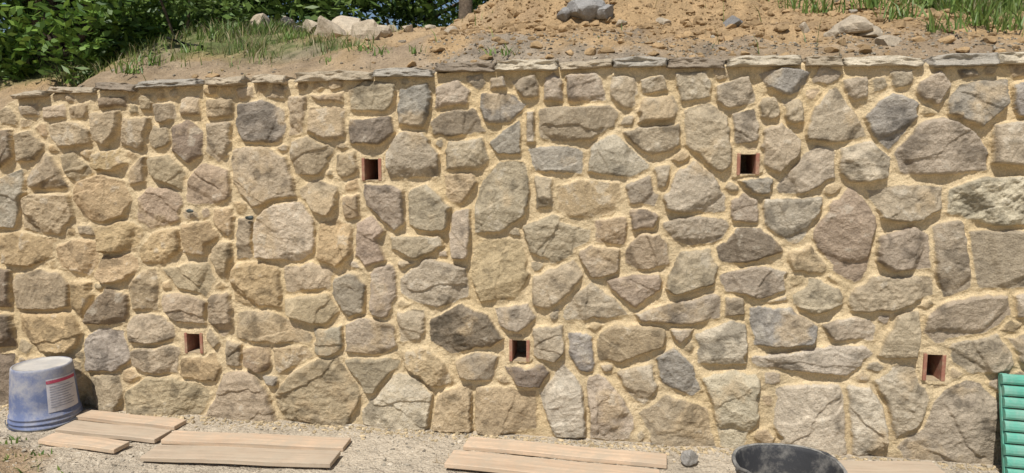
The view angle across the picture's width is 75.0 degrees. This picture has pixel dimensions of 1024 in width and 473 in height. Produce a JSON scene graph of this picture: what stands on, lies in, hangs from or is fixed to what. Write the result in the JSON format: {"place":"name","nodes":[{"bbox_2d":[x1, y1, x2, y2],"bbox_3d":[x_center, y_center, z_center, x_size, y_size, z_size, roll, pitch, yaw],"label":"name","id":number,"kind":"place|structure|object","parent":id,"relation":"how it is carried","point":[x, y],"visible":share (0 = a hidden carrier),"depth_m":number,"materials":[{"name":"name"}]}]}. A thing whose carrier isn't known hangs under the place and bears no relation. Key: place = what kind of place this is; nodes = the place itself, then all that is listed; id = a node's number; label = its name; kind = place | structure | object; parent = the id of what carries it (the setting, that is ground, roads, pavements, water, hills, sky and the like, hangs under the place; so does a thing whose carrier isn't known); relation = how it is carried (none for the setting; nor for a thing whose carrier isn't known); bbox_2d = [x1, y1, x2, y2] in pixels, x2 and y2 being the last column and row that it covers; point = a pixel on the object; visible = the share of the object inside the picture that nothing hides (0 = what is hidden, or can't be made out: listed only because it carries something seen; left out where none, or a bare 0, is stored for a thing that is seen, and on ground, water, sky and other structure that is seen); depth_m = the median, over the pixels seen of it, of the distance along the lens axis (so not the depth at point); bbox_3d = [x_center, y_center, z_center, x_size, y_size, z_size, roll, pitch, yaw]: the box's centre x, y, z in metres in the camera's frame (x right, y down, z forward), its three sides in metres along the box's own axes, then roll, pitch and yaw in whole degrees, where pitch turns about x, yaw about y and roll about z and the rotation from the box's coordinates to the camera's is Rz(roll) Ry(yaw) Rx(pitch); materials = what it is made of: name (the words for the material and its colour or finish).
{"place":"outdoors","nodes":[
{"label":"outdoors","id":0,"kind":"place"},
{"bbox_2d":[2,0,483,31],"label":"sky","id":1,"kind":"structure","parent":0,"point":[372,15],"materials":[{"name":"white"}]},
{"bbox_2d":[0,0,1023,472],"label":"ground","id":2,"kind":"structure","parent":0,"point":[290,62],"depth_m":3.82,"materials":[{"name":"soil"}]},
{"bbox_2d":[5,356,84,431],"bbox_3d":[-2.545,0.847,3.632,0.354,0.318,0.353,0,6,0],"label":"upturned bucket","id":3,"kind":"object","parent":2,"relation":"on","point":[43,393],"visible":0.98,"depth_m":3.52,"materials":[{"name":"blue plastic"}]},
{"bbox_2d":[38,432,129,453],"bbox_3d":[-2.115,1.018,3.297,0.444,0.026,0.099,2,7,13],"label":"wooden plank","id":4,"kind":"object","parent":2,"relation":"on","point":[99,444],"visible":1,"depth_m":3.28,"materials":[{"name":"brown wood"}]},
{"bbox_2d":[0,0,221,83],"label":"broadleaf tree","id":5,"kind":"object","parent":2,"relation":"on","point":[42,28],"visible":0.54,"depth_m":4.69,"materials":[{"name":"green plant"}]},
{"bbox_2d":[55,420,171,442],"bbox_3d":[-2.063,1.008,3.453,0.593,0.025,0.126,1,7,12],"label":"wooden plank","id":6,"kind":"object","parent":2,"relation":"on","point":[121,432],"visible":0.91,"depth_m":3.43,"materials":[{"name":"brown wood"}]},
{"bbox_2d":[75,409,186,429],"bbox_3d":[-2.081,0.994,3.626,0.645,0.026,0.098,2,7,12],"label":"wooden plank","id":7,"kind":"object","parent":2,"relation":"on","point":[131,419],"visible":0.94,"depth_m":3.60,"materials":[{"name":"brown wood"}]},
{"bbox_2d":[167,37,202,47],"bbox_3d":[-2.277,-1.356,4.659,0.594,0.147,0.049,6,8,42],"label":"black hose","id":8,"kind":"object","parent":2,"relation":"on","point":[177,41],"visible":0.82,"depth_m":4.71,"materials":[{"name":"black rubber"}]},
{"bbox_2d":[160,0,257,36],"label":"shrub","id":9,"kind":"object","parent":2,"relation":"on","point":[174,6],"visible":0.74,"depth_m":5.16,"materials":[{"name":"green plant"}]},
{"bbox_2d":[141,0,296,22],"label":"oak tree","id":10,"kind":"object","parent":2,"relation":"on","point":[243,19],"depth_m":12.13,"materials":[{"name":"green plant"}]},
{"bbox_2d":[140,444,340,467],"bbox_3d":[-1.280,1.037,3.157,0.913,0.025,0.146,0,6,5],"label":"wooden plank","id":11,"kind":"object","parent":2,"relation":"on","point":[247,456],"visible":1,"depth_m":3.13,"materials":[{"name":"brown wood"}]},
{"bbox_2d":[0,0,488,46],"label":"distant hedge","id":12,"kind":"object","parent":2,"relation":"on","point":[420,12],"visible":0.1,"depth_m":9.97,"materials":[{"name":"green plant"}]},
{"bbox_2d":[161,430,350,451],"bbox_3d":[-1.284,1.026,3.353,0.935,0.025,0.121,1,7,5],"label":"wooden plank","id":13,"kind":"object","parent":2,"relation":"on","point":[253,440],"visible":0.95,"depth_m":3.33,"materials":[{"name":"brown wood"}]},
{"bbox_2d":[219,0,401,23],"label":"oak tree","id":14,"kind":"object","parent":2,"relation":"on","point":[255,2],"visible":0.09,"depth_m":11.47,"materials":[{"name":"green plant"}]},
{"bbox_2d":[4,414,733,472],"bbox_3d":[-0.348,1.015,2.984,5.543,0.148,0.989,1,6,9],"label":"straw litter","id":15,"kind":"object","parent":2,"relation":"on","point":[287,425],"visible":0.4,"depth_m":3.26,"materials":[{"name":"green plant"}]},
{"bbox_2d":[353,0,457,25],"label":"oak tree","id":16,"kind":"object","parent":2,"relation":"on","point":[405,9],"visible":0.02,"depth_m":12.40,"materials":[{"name":"green plant"}]},
{"bbox_2d":[458,0,472,18],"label":"stone pine tree","id":17,"kind":"object","parent":2,"relation":"on","point":[465,7],"visible":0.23,"depth_m":8.17,"materials":[{"name":"brown plant"}]},
{"bbox_2d":[0,404,1022,472],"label":"gravel","id":18,"kind":"structure","parent":2,"relation":"on","point":[466,435],"depth_m":3.35,"materials":[{"name":"beige gravel"}]},
{"bbox_2d":[0,62,1023,464],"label":"stone retaining wall","id":19,"kind":"structure","parent":2,"relation":"on","point":[630,254],"depth_m":3.32,"materials":[{"name":"beige stone"}]},
{"bbox_2d":[184,333,203,353],"bbox_3d":[-1.734,0.573,3.832,0.110,0.116,0.310,1,6,8],"label":"weep hole brick","id":20,"kind":"object","parent":19,"relation":"in","point":[193,341],"visible":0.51,"depth_m":3.71,"materials":[{"name":"red brick"}]},
{"bbox_2d":[188,328,199,352],"bbox_3d":[-1.734,0.572,3.838,0.074,0.168,0.298,1,6,9],"label":"weep hole bedding","id":21,"kind":"object","parent":19,"relation":"attached to","point":[196,350],"visible":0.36,"depth_m":3.71,"materials":[{"name":"beige concrete"}]},
{"bbox_2d":[361,158,381,180],"bbox_3d":[-0.698,-0.361,3.573,0.105,0.116,0.311,1,6,8],"label":"weep hole brick","id":22,"kind":"object","parent":19,"relation":"in","point":[371,169],"visible":0.53,"depth_m":3.47,"materials":[{"name":"red brick"}]},
{"bbox_2d":[10,52,1023,98],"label":"coping stones","id":23,"kind":"object","parent":19,"relation":"on","point":[968,59],"visible":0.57,"depth_m":3.21,"materials":[{"name":"grey stone"}]},
{"bbox_2d":[513,334,525,364],"bbox_3d":[0.061,0.567,3.567,0.069,0.170,0.298,1,6,9],"label":"weep hole bedding","id":24,"kind":"object","parent":19,"relation":"part of","point":[520,356],"visible":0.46,"depth_m":3.46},
{"bbox_2d":[509,339,529,361],"bbox_3d":[0.061,0.567,3.559,0.105,0.116,0.312,1,6,8],"label":"weep hole brick","id":25,"kind":"object","parent":19,"relation":"in","point":[512,348],"visible":0.44,"depth_m":3.41,"materials":[{"name":"red brick"}]},
{"bbox_2d":[740,148,755,178],"bbox_3d":[1.137,-0.357,3.303,0.067,0.155,0.298,1,6,9],"label":"weep hole bedding","id":26,"kind":"object","parent":19,"relation":"part of","point":[748,154],"visible":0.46,"depth_m":3.15,"materials":[{"name":"beige concrete"}]},
{"bbox_2d":[736,153,759,174],"bbox_3d":[1.136,-0.357,3.296,0.102,0.104,0.310,1,6,8],"label":"weep hole brick","id":27,"kind":"object","parent":19,"relation":"in","point":[752,164],"visible":0.43,"depth_m":3.16,"materials":[{"name":"red brick"}]},
{"bbox_2d":[926,348,939,386],"bbox_3d":[1.998,0.598,3.277,0.065,0.186,0.298,1,6,8],"label":"weep hole bedding","id":28,"kind":"object","parent":19,"relation":"attached to","point":[929,376],"visible":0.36,"depth_m":3.16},
{"bbox_2d":[922,353,946,381],"bbox_3d":[1.998,0.597,3.269,0.101,0.132,0.314,1,6,8],"label":"weep hole brick","id":29,"kind":"object","parent":19,"relation":"in","point":[934,365],"visible":0.48,"depth_m":3.14,"materials":[{"name":"red brick"}]},
{"bbox_2d":[0,0,1023,472],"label":"weeds","id":30,"kind":"object","parent":2,"relation":"on","point":[1002,20],"visible":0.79,"depth_m":3.96,"materials":[{"name":"green plant"}]},
{"bbox_2d":[79,0,1023,86],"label":"dirt clods","id":31,"kind":"object","parent":2,"relation":"on","point":[900,24],"visible":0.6,"depth_m":3.94,"materials":[{"name":"soil"}]},
{"bbox_2d":[444,450,659,472],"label":"wooden plank","id":32,"kind":"object","parent":2,"relation":"on","point":[481,461],"visible":1,"depth_m":3.03,"materials":[{"name":"brown wood"}]},
{"bbox_2d":[463,436,666,468],"bbox_3d":[0.248,1.040,3.224,0.974,0.026,0.121,1,6,13],"label":"wooden plank","id":33,"kind":"object","parent":2,"relation":"on","point":[594,455],"visible":1,"depth_m":3.20,"materials":[{"name":"brown wood"}]},
{"bbox_2d":[250,0,902,45],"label":"boulders","id":34,"kind":"object","parent":2,"relation":"on","point":[586,10],"visible":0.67,"depth_m":4.38,"materials":[{"name":"grey stone"}]},
{"bbox_2d":[680,450,697,466],"bbox_3d":[0.825,1.028,3.115,0.086,0.079,0.070,-6,8,-42],"label":"loose rock","id":35,"kind":"object","parent":2,"relation":"on","point":[688,458],"visible":1,"depth_m":3.09,"materials":[{"name":"grey stone"}]},
{"bbox_2d":[731,443,847,472],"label":"mortar tub","id":36,"kind":"object","parent":2,"relation":"on","point":[769,458],"visible":1,"depth_m":2.78,"materials":[{"name":"black plastic"}]},
{"bbox_2d":[838,460,944,472],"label":"wooden plank","id":37,"kind":"object","parent":2,"relation":"on","point":[850,466],"visible":0.75,"depth_m":3.03,"materials":[{"name":"brown wood"}]},
{"bbox_2d":[998,373,1023,472],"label":"green slatted panel","id":38,"kind":"object","parent":2,"relation":"on","point":[1006,402],"visible":1,"depth_m":3.00,"materials":[{"name":"plastic"}]},
{"bbox_2d":[0,0,1023,90],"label":"grass","id":39,"kind":"structure","parent":0,"point":[251,44],"depth_m":4.56,"materials":[{"name":"green plant"}]}
]}

